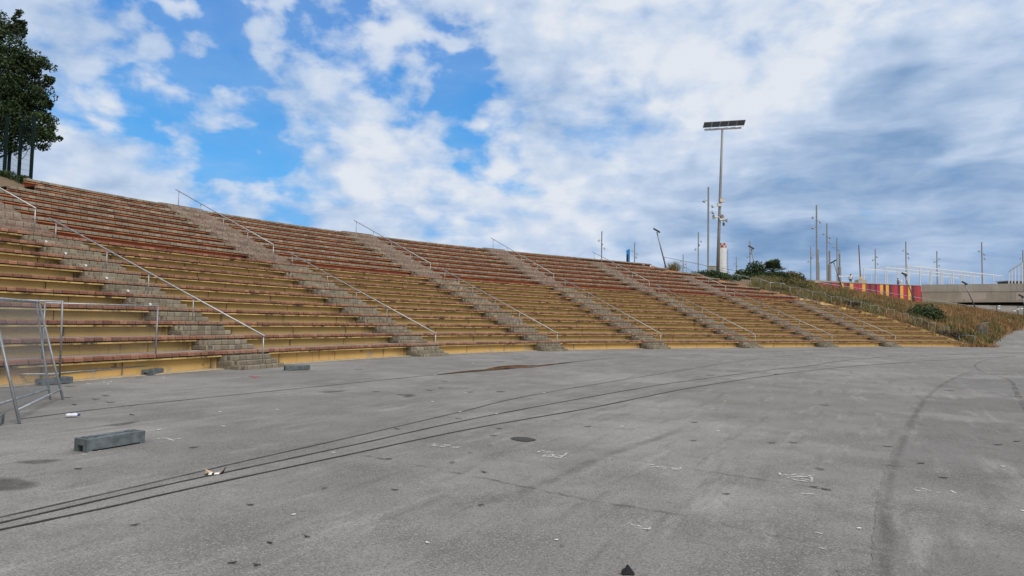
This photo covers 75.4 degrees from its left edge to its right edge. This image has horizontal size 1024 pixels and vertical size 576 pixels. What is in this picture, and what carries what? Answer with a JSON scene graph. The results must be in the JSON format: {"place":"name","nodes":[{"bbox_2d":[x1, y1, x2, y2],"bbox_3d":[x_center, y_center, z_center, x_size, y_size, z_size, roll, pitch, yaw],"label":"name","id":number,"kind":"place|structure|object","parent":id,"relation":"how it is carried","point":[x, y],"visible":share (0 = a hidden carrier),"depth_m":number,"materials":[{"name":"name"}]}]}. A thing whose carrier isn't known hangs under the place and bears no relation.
{"place":"outdoors","nodes":[
{"label":"outdoors","id":0,"kind":"place"},
{"bbox_2d":[0,176,1014,344],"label":"hill","id":1,"kind":"structure","parent":0,"point":[4,181],"depth_m":73.90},
{"bbox_2d":[0,115,9,170],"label":"green fence","id":2,"kind":"object","parent":1,"relation":"on","point":[5,142],"visible":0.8,"depth_m":32.34,"materials":[{"name":"metal"}]},
{"bbox_2d":[0,169,30,184],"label":"ivy mound","id":3,"kind":"object","parent":1,"relation":"on","point":[15,177],"visible":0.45,"depth_m":31.94,"materials":[{"name":"green plant"}]},
{"bbox_2d":[0,112,35,189],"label":"green fence","id":4,"kind":"object","parent":1,"relation":"on","point":[20,151],"visible":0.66,"depth_m":33.58,"materials":[{"name":"metal"}]},
{"bbox_2d":[0,9,63,157],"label":"broadleaf tree","id":5,"kind":"object","parent":1,"relation":"on","point":[15,98],"visible":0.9,"depth_m":34.29,"materials":[{"name":"green plant"}]},
{"bbox_2d":[626,249,629,261],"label":"sign pillar","id":6,"kind":"structure","parent":1,"relation":"on","point":[628,255],"depth_m":90.38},
{"bbox_2d":[653,228,666,269],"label":"leaning lamp","id":7,"kind":"object","parent":1,"relation":"on","point":[658,231],"visible":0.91,"depth_m":74.27,"materials":[{"name":"grey metal"}]},
{"bbox_2d":[659,261,684,270],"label":"dry tuft","id":8,"kind":"object","parent":1,"relation":"on","point":[672,267],"visible":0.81,"depth_m":74.48,"materials":[{"name":"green plant"}]},
{"bbox_2d":[664,257,706,271],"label":"ramp rail","id":9,"kind":"object","parent":1,"relation":"on","point":[681,260],"visible":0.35,"depth_m":77.70,"materials":[{"name":"metal"}]},
{"bbox_2d":[690,269,731,279],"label":"creeper","id":10,"kind":"object","parent":1,"relation":"on","point":[714,274],"visible":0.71,"depth_m":73.76,"materials":[{"name":"green plant"}]},
{"bbox_2d":[706,265,715,270],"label":"cabinet","id":11,"kind":"object","parent":1,"relation":"on","point":[711,267],"visible":0.5,"depth_m":76.85,"materials":[{"name":"grey metal"}]},
{"bbox_2d":[703,120,745,270],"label":"floodlight mast","id":12,"kind":"object","parent":1,"relation":"on","point":[735,123],"visible":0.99,"depth_m":76.68,"materials":[{"name":"grey metal"}]},
{"bbox_2d":[716,273,741,280],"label":"creeper","id":13,"kind":"object","parent":1,"relation":"on","point":[734,277],"visible":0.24,"depth_m":75.53,"materials":[{"name":"green plant"}]},
{"bbox_2d":[734,260,771,279],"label":"leafy bush","id":14,"kind":"object","parent":1,"relation":"on","point":[756,270],"visible":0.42,"depth_m":81.19,"materials":[{"name":"green plant"}]},
{"bbox_2d":[762,257,786,272],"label":"fan palm","id":15,"kind":"object","parent":1,"relation":"on","point":[773,265],"visible":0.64,"depth_m":81.77,"materials":[{"name":"green plant"}]},
{"bbox_2d":[764,271,791,278],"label":"leafy bush","id":16,"kind":"object","parent":1,"relation":"on","point":[780,274],"visible":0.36,"depth_m":80.38,"materials":[{"name":"green plant"}]},
{"bbox_2d":[771,278,812,287],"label":"feathery shrub","id":17,"kind":"object","parent":1,"relation":"on","point":[783,280],"visible":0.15,"depth_m":78.55,"materials":[{"name":"green plant"}]},
{"bbox_2d":[783,271,816,284],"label":"feathery shrub","id":18,"kind":"object","parent":1,"relation":"on","point":[796,275],"visible":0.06,"depth_m":82.85,"materials":[{"name":"green plant"}]},
{"bbox_2d":[830,260,841,286],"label":"leaning lamp","id":19,"kind":"object","parent":1,"relation":"on","point":[836,271],"visible":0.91,"depth_m":86.17,"materials":[{"name":"grey metal"}]},
{"bbox_2d":[755,281,920,306],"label":"painted wall","id":20,"kind":"structure","parent":1,"relation":"on","point":[900,289],"depth_m":108.87,"materials":[{"name":"paint"}]},
{"bbox_2d":[842,300,859,306],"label":"brown shrub","id":21,"kind":"object","parent":1,"relation":"on","point":[852,303],"visible":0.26,"depth_m":74.94,"materials":[{"name":"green plant"}]},
{"bbox_2d":[747,273,1023,341],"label":"olive grass","id":22,"kind":"structure","parent":1,"relation":"on","point":[818,292],"depth_m":76.64,"materials":[{"name":"green plant"}]},
{"bbox_2d":[805,280,979,306],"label":"crest rail","id":23,"kind":"object","parent":1,"relation":"on","point":[893,293],"visible":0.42,"depth_m":94.83,"materials":[{"name":"metal"}]},
{"bbox_2d":[901,272,914,300],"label":"leaning lamp","id":24,"kind":"object","parent":1,"relation":"on","point":[904,274],"visible":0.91,"depth_m":94.12,"materials":[{"name":"grey metal"}]},
{"bbox_2d":[808,282,1023,343],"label":"dry grass","id":25,"kind":"structure","parent":1,"relation":"on","point":[982,312],"depth_m":81.97,"materials":[{"name":"brown plant"}]},
{"bbox_2d":[908,303,946,322],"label":"dark shrub","id":26,"kind":"object","parent":1,"relation":"on","point":[927,312],"visible":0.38,"depth_m":76.23,"materials":[{"name":"green plant"}]},
{"bbox_2d":[936,330,968,338],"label":"brown shrub","id":27,"kind":"object","parent":1,"relation":"on","point":[953,334],"visible":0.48,"depth_m":69.96,"materials":[{"name":"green plant"}]},
{"bbox_2d":[961,281,974,306],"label":"leaning lamp","id":28,"kind":"object","parent":1,"relation":"on","point":[965,283],"visible":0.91,"depth_m":98.09,"materials":[{"name":"grey metal"}]},
{"bbox_2d":[944,320,1005,344],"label":"green weeds","id":29,"kind":"object","parent":1,"relation":"on","point":[984,333],"visible":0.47,"depth_m":73.58,"materials":[{"name":"green plant"}]},
{"bbox_2d":[975,322,988,334],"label":"crumpled fence","id":30,"kind":"object","parent":1,"relation":"on","point":[980,325],"visible":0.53,"depth_m":73.97,"materials":[{"name":"grey metal"}]},
{"bbox_2d":[965,305,1022,314],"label":"wall","id":31,"kind":"structure","parent":1,"relation":"on","point":[1008,309],"depth_m":100.66,"materials":[{"name":"concrete"}]},
{"bbox_2d":[0,315,1023,575],"bbox_3d":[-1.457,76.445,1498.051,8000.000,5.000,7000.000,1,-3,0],"label":"ground","id":32,"kind":"structure","parent":0,"point":[602,489],"depth_m":7.59,"materials":[{"name":"concrete"}]},
{"bbox_2d":[0,413,4,425],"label":"ballast weight","id":33,"kind":"object","parent":32,"relation":"on","point":[2,416],"visible":1,"depth_m":9.71,"materials":[{"name":"grey concrete"}]},
{"bbox_2d":[0,300,50,404],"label":"fence panel","id":34,"kind":"object","parent":32,"relation":"on","point":[45,372],"visible":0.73,"depth_m":12.21,"materials":[{"name":"metal"}]},
{"bbox_2d":[0,297,63,423],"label":"fence panel","id":35,"kind":"object","parent":32,"relation":"on","point":[16,408],"visible":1,"depth_m":11.38,"materials":[{"name":"metal"}]},
{"bbox_2d":[1,299,62,378],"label":"fence panel","id":36,"kind":"object","parent":32,"relation":"on","point":[61,327],"visible":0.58,"depth_m":15.26,"materials":[{"name":"metal"}]},
{"bbox_2d":[35,376,72,385],"bbox_3d":[-10.643,2.158,15.419,0.235,0.164,0.760,0,-3,15],"label":"ballast weight","id":37,"kind":"object","parent":32,"relation":"on","point":[66,379],"visible":0.76,"depth_m":15.41,"materials":[{"name":"grey concrete"}]},
{"bbox_2d":[40,302,158,377],"bbox_3d":[-10.586,1.356,17.229,0.048,1.915,3.329,0,-3,18],"label":"fence panel","id":38,"kind":"object","parent":37,"relation":"on","point":[119,367],"visible":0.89,"depth_m":17.14,"materials":[{"name":"metal"}]},
{"bbox_2d":[65,413,79,416],"bbox_3d":[-6.982,2.022,10.544,0.202,0.068,0.066,2,-3,-12],"label":"plastic bottle","id":39,"kind":"object","parent":32,"relation":"on","point":[71,415],"visible":1,"depth_m":10.52,"materials":[{"name":"white plastic"}]},
{"bbox_2d":[74,429,144,452],"bbox_3d":[-5.000,1.896,8.266,0.235,0.164,0.760,0,-3,24],"label":"ballast weight","id":40,"kind":"object","parent":32,"relation":"on","point":[87,444],"visible":1,"depth_m":8.14,"materials":[{"name":"grey concrete"}]},
{"bbox_2d":[0,202,283,369],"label":"stair flight","id":41,"kind":"object","parent":32,"relation":"on","point":[243,361],"visible":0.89,"depth_m":22.95,"materials":[{"name":"grey concrete"}]},
{"bbox_2d":[49,217,264,364],"bbox_3d":[-12.783,-0.106,23.280,10.251,5.154,0.113,0,-3,20],"label":"handrail","id":42,"kind":"object","parent":41,"relation":"on","point":[148,272],"visible":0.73,"depth_m":23.07,"materials":[{"name":"metal"}]},
{"bbox_2d":[141,368,163,375],"bbox_3d":[-9.996,2.326,18.445,0.235,0.164,0.760,1,-3,-2],"label":"ballast weight","id":43,"kind":"object","parent":32,"relation":"on","point":[150,372],"visible":0.98,"depth_m":18.20,"materials":[{"name":"grey concrete"}]},
{"bbox_2d":[204,467,225,474],"bbox_3d":[-3.082,1.897,6.885,0.220,0.071,0.066,1,-3,0],"label":"torn wrapper","id":44,"kind":"object","parent":32,"relation":"on","point":[207,472],"visible":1,"depth_m":6.89,"materials":[{"name":"white paper"}]},
{"bbox_2d":[284,365,309,370],"bbox_3d":[-6.809,2.518,20.991,0.760,0.164,0.235,3,-3,-31],"label":"ballast weight","id":45,"kind":"object","parent":32,"relation":"on","point":[296,367],"visible":1,"depth_m":20.87,"materials":[{"name":"grey concrete"}]},
{"bbox_2d":[157,202,448,356],"bbox_3d":[-11.721,-0.880,35.679,19.170,8.308,3.199,0,-3,26],"label":"stair flight","id":46,"kind":"object","parent":32,"relation":"on","point":[423,351],"visible":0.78,"depth_m":34.25,"materials":[{"name":"grey concrete"}]},
{"bbox_2d":[175,189,273,261],"bbox_3d":[-16.472,-3.667,37.627,8.610,4.624,0.112,-1,-3,29],"label":"handrail","id":47,"kind":"object","parent":46,"relation":"on","point":[223,219],"visible":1,"depth_m":37.54,"materials":[{"name":"metal"}]},
{"bbox_2d":[287,251,436,352],"bbox_3d":[-7.903,0.517,33.553,10.253,5.154,0.122,-1,-3,30],"label":"handrail","id":48,"kind":"object","parent":46,"relation":"on","point":[366,295],"visible":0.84,"depth_m":33.27,"materials":[{"name":"metal"}]},
{"bbox_2d":[0,348,894,516],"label":"floor joint","id":49,"kind":"object","parent":32,"relation":"on","point":[298,448],"visible":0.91,"depth_m":7.75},
{"bbox_2d":[343,231,567,350],"bbox_3d":[-4.492,-0.254,45.148,19.274,8.310,3.150,-1,-4,36],"label":"stair flight","id":50,"kind":"object","parent":32,"relation":"on","point":[548,347],"visible":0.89,"depth_m":43.33,"materials":[{"name":"grey concrete"}]},
{"bbox_2d":[354,220,430,272],"bbox_3d":[-8.826,-2.987,47.978,8.623,4.624,0.125,-1,-4,39],"label":"handrail","id":51,"kind":"object","parent":50,"relation":"on","point":[394,243],"visible":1,"depth_m":47.88,"materials":[{"name":"metal"}]},
{"bbox_2d":[441,268,557,335],"bbox_3d":[-1.120,1.099,42.312,10.261,5.154,0.173,-2,-4,41],"label":"handrail","id":52,"kind":"object","parent":50,"relation":"on","point":[498,300],"visible":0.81,"depth_m":42.06,"materials":[{"name":"metal"}]},
{"bbox_2d":[21,347,894,418],"bbox_3d":[12.797,3.833,37.774,4.808,0.001,68.460,-1,-4,40],"label":"floor joint","id":53,"kind":"object","parent":32,"relation":"on","point":[325,385],"visible":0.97,"depth_m":14.94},
{"bbox_2d":[0,178,962,386],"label":"grandstand","id":54,"kind":"object","parent":32,"relation":"on","point":[290,320],"visible":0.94,"depth_m":34.56,"materials":[{"name":"brown paint"}]},
{"bbox_2d":[0,187,36,231],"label":"handrail","id":55,"kind":"object","parent":54,"relation":"on","point":[24,202],"visible":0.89,"depth_m":24.84,"materials":[{"name":"metal"}]},
{"bbox_2d":[593,252,647,281],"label":"handrail","id":56,"kind":"object","parent":54,"relation":"on","point":[620,266],"visible":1,"depth_m":62.82,"materials":[{"name":"metal"}]},
{"bbox_2d":[674,262,725,286],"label":"handrail","id":57,"kind":"object","parent":54,"relation":"on","point":[697,273],"visible":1,"depth_m":67.76,"materials":[{"name":"metal"}]},
{"bbox_2d":[742,274,760,289],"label":"guard rail","id":58,"kind":"object","parent":54,"relation":"on","point":[754,278],"visible":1,"depth_m":72.38,"materials":[{"name":"grey metal"}]},
{"bbox_2d":[437,362,570,374],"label":"puddle","id":59,"kind":"object","parent":32,"relation":"on","point":[511,366],"visible":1,"depth_m":24.02,"materials":[{"name":"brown liquid"}]},
{"bbox_2d":[0,356,1014,529],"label":"floor joint","id":60,"kind":"object","parent":32,"relation":"on","point":[339,456],"visible":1,"depth_m":7.32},
{"bbox_2d":[0,352,1021,522],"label":"floor joint","id":61,"kind":"object","parent":32,"relation":"on","point":[326,450],"visible":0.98,"depth_m":7.67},
{"bbox_2d":[511,437,535,440],"bbox_3d":[0.154,2.122,9.329,0.279,0.001,0.375,4,-4,-42],"label":"manhole cover","id":62,"kind":"object","parent":32,"relation":"on","point":[523,438],"visible":1,"depth_m":9.34,"materials":[{"name":"grey metal"}]},
{"bbox_2d":[485,248,670,348],"bbox_3d":[4.367,0.315,52.909,2.910,8.310,19.137,4,-4,-42],"label":"stair flight","id":63,"kind":"object","parent":32,"relation":"on","point":[649,345],"visible":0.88,"depth_m":50.64,"materials":[{"name":"grey concrete"}]},
{"bbox_2d":[491,238,553,285],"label":"handrail","id":64,"kind":"object","parent":63,"relation":"on","point":[529,260],"visible":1,"depth_m":55.76,"materials":[{"name":"metal"}]},
{"bbox_2d":[562,278,660,346],"bbox_3d":[7.118,1.626,49.484,0.118,5.154,10.253,3,-4,-38],"label":"handrail","id":65,"kind":"object","parent":63,"relation":"on","point":[615,308],"visible":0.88,"depth_m":49.21,"materials":[{"name":"metal"}]},
{"bbox_2d":[621,564,634,574],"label":"rubber wedge","id":66,"kind":"object","parent":32,"relation":"on","point":[627,570],"visible":1,"depth_m":4.35,"materials":[{"name":"black rubber"}]},
{"bbox_2d":[588,263,763,347],"bbox_3d":[13.702,1.138,58.528,2.708,7.601,17.796,3,-4,-39],"label":"stair flight","id":67,"kind":"object","parent":32,"relation":"on","point":[747,345],"visible":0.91,"depth_m":56.48,"materials":[{"name":"grey concrete"}]},
{"bbox_2d":[656,285,755,334],"bbox_3d":[15.920,2.108,55.568,0.133,5.154,10.259,3,-4,-35],"label":"handrail","id":68,"kind":"object","parent":67,"relation":"on","point":[696,305],"visible":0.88,"depth_m":56.61,"materials":[{"name":"metal"}]},
{"bbox_2d":[720,243,727,272],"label":"chimney","id":69,"kind":"object","parent":32,"relation":"on","point":[723,259],"visible":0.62,"depth_m":798.69,"materials":[{"name":"concrete"}]},
{"bbox_2d":[679,277,838,347],"bbox_3d":[23.043,2.009,63.428,2.630,6.721,15.726,3,-4,-39],"label":"stair flight","id":70,"kind":"object","parent":32,"relation":"on","point":[826,344],"visible":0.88,"depth_m":61.71,"materials":[{"name":"grey concrete"}]},
{"bbox_2d":[732,290,830,334],"bbox_3d":[24.621,2.569,61.292,0.132,5.154,10.259,3,-4,-36],"label":"handrail","id":71,"kind":"object","parent":70,"relation":"on","point":[781,312],"visible":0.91,"depth_m":61.10,"materials":[{"name":"metal"}]},
{"bbox_2d":[779,472,812,481],"bbox_3d":[3.112,2.071,7.264,0.350,0.001,0.349,0,-3,19],"label":"painted mark","id":72,"kind":"object","parent":32,"relation":"on","point":[800,476],"visible":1,"depth_m":7.26,"materials":[{"name":"white paint"}]},
{"bbox_2d":[818,250,819,279],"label":"chimney","id":73,"kind":"object","parent":32,"relation":"on","point":[818,267],"visible":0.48,"depth_m":1502.27,"materials":[{"name":"grey concrete"}]},
{"bbox_2d":[828,251,830,280],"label":"chimney","id":74,"kind":"object","parent":32,"relation":"on","point":[829,271],"visible":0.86,"depth_m":1502.47,"materials":[{"name":"grey concrete"}]},
{"bbox_2d":[838,252,840,280],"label":"chimney","id":75,"kind":"object","parent":32,"relation":"on","point":[839,270],"visible":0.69,"depth_m":1503.42,"materials":[{"name":"grey concrete"}]},
{"bbox_2d":[790,301,901,346],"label":"stair flight","id":76,"kind":"object","parent":32,"relation":"on","point":[887,344],"visible":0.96,"depth_m":66.28,"materials":[{"name":"grey concrete"}]},
{"bbox_2d":[797,294,895,345],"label":"handrail","id":77,"kind":"object","parent":76,"relation":"on","point":[854,318],"visible":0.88,"depth_m":66.44,"materials":[{"name":"metal"}]},
{"bbox_2d":[836,370,1023,575],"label":"asphalt lane","id":78,"kind":"structure","parent":32,"relation":"on","point":[956,429],"depth_m":6.95,"materials":[{"name":"grey asphalt"}]},
{"bbox_2d":[958,342,983,346],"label":"dry tuft","id":79,"kind":"object","parent":32,"relation":"on","point":[971,345],"visible":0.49,"depth_m":67.70,"materials":[{"name":"brown plant"}]},
{"bbox_2d":[921,284,1023,304],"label":"concrete bridge","id":80,"kind":"structure","parent":32,"relation":"on","point":[980,294],"depth_m":108.89,"materials":[{"name":"grey concrete"}]},
{"bbox_2d":[979,343,1000,347],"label":"dry tuft","id":81,"kind":"object","parent":32,"relation":"on","point":[988,345],"visible":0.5,"depth_m":67.85,"materials":[{"name":"brown plant"}]},
{"bbox_2d":[0,0,1023,319],"label":"sky","id":82,"kind":"structure","parent":0,"point":[528,126],"materials":[{"name":"blue"}]},
{"bbox_2d":[475,279,1023,315],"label":"plateau","id":83,"kind":"structure","parent":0,"point":[855,282],"depth_m":113.20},
{"bbox_2d":[598,231,604,255],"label":"light pole","id":84,"kind":"object","parent":83,"relation":"on","point":[601,243],"visible":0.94,"depth_m":168.63,"materials":[{"name":"grey metal"}]},
{"bbox_2d":[694,232,701,271],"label":"light pole","id":85,"kind":"object","parent":83,"relation":"on","point":[698,250],"visible":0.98,"depth_m":166.53,"materials":[{"name":"grey metal"}]},
{"bbox_2d":[702,187,713,264],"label":"light pole","id":86,"kind":"object","parent":83,"relation":"on","point":[704,200],"visible":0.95,"depth_m":112.29,"materials":[{"name":"grey metal"}]},
{"bbox_2d":[746,241,752,268],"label":"light pole","id":87,"kind":"object","parent":83,"relation":"on","point":[750,253],"visible":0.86,"depth_m":182.61,"materials":[{"name":"grey metal"}]},
{"bbox_2d":[808,246,813,278],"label":"light pole","id":88,"kind":"object","parent":83,"relation":"on","point":[810,261],"visible":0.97,"depth_m":191.88,"materials":[{"name":"grey metal"}]},
{"bbox_2d":[811,205,821,279],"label":"light pole","id":89,"kind":"object","parent":83,"relation":"on","point":[813,227],"visible":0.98,"depth_m":126.77,"materials":[{"name":"grey metal"}]},
{"bbox_2d":[822,223,830,280],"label":"light pole","id":90,"kind":"object","parent":83,"relation":"on","point":[827,237],"visible":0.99,"depth_m":148.85,"materials":[{"name":"grey metal"}]},
{"bbox_2d":[833,238,840,280],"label":"light pole","id":91,"kind":"object","parent":83,"relation":"on","point":[837,254],"visible":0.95,"depth_m":172.71,"materials":[{"name":"grey metal"}]},
{"bbox_2d":[855,279,866,282],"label":"concrete block","id":92,"kind":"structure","parent":83,"relation":"on","point":[860,281],"depth_m":108.56,"materials":[{"name":"grey concrete"}]},
{"bbox_2d":[858,245,860,275],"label":"leaning pole","id":93,"kind":"object","parent":92,"relation":"on","point":[859,261],"visible":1,"depth_m":109.27,"materials":[{"name":"grey metal"}]},
{"bbox_2d":[902,242,909,284],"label":"light pole","id":94,"kind":"object","parent":83,"relation":"on","point":[906,253],"visible":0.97,"depth_m":177.19,"materials":[{"name":"grey metal"}]},
{"bbox_2d":[863,265,1002,284],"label":"pergola","id":95,"kind":"object","parent":83,"relation":"on","point":[919,273],"visible":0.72,"depth_m":126.07,"materials":[{"name":"white paint"}]},
{"bbox_2d":[933,251,939,283],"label":"light pole","id":96,"kind":"object","parent":83,"relation":"on","point":[937,265],"visible":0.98,"depth_m":196.97,"materials":[{"name":"grey metal"}]},
{"bbox_2d":[978,242,984,283],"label":"light pole","id":97,"kind":"object","parent":83,"relation":"on","point":[982,258],"visible":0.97,"depth_m":175.62,"materials":[{"name":"grey metal"}]},
{"bbox_2d":[996,280,1023,283],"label":"dark cabin","id":98,"kind":"object","parent":83,"relation":"on","point":[1004,282],"visible":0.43,"depth_m":127.69,"materials":[{"name":"grey metal"}]},
{"bbox_2d":[1008,262,1022,283],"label":"pergola","id":99,"kind":"object","parent":83,"relation":"on","point":[1014,268],"visible":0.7,"depth_m":114.76,"materials":[{"name":"white paint"}]},
{"bbox_2d":[1019,250,1023,280],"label":"light pole","id":100,"kind":"object","parent":83,"relation":"on","point":[1023,263],"visible":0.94,"depth_m":190.89,"materials":[{"name":"grey metal"}]}
]}

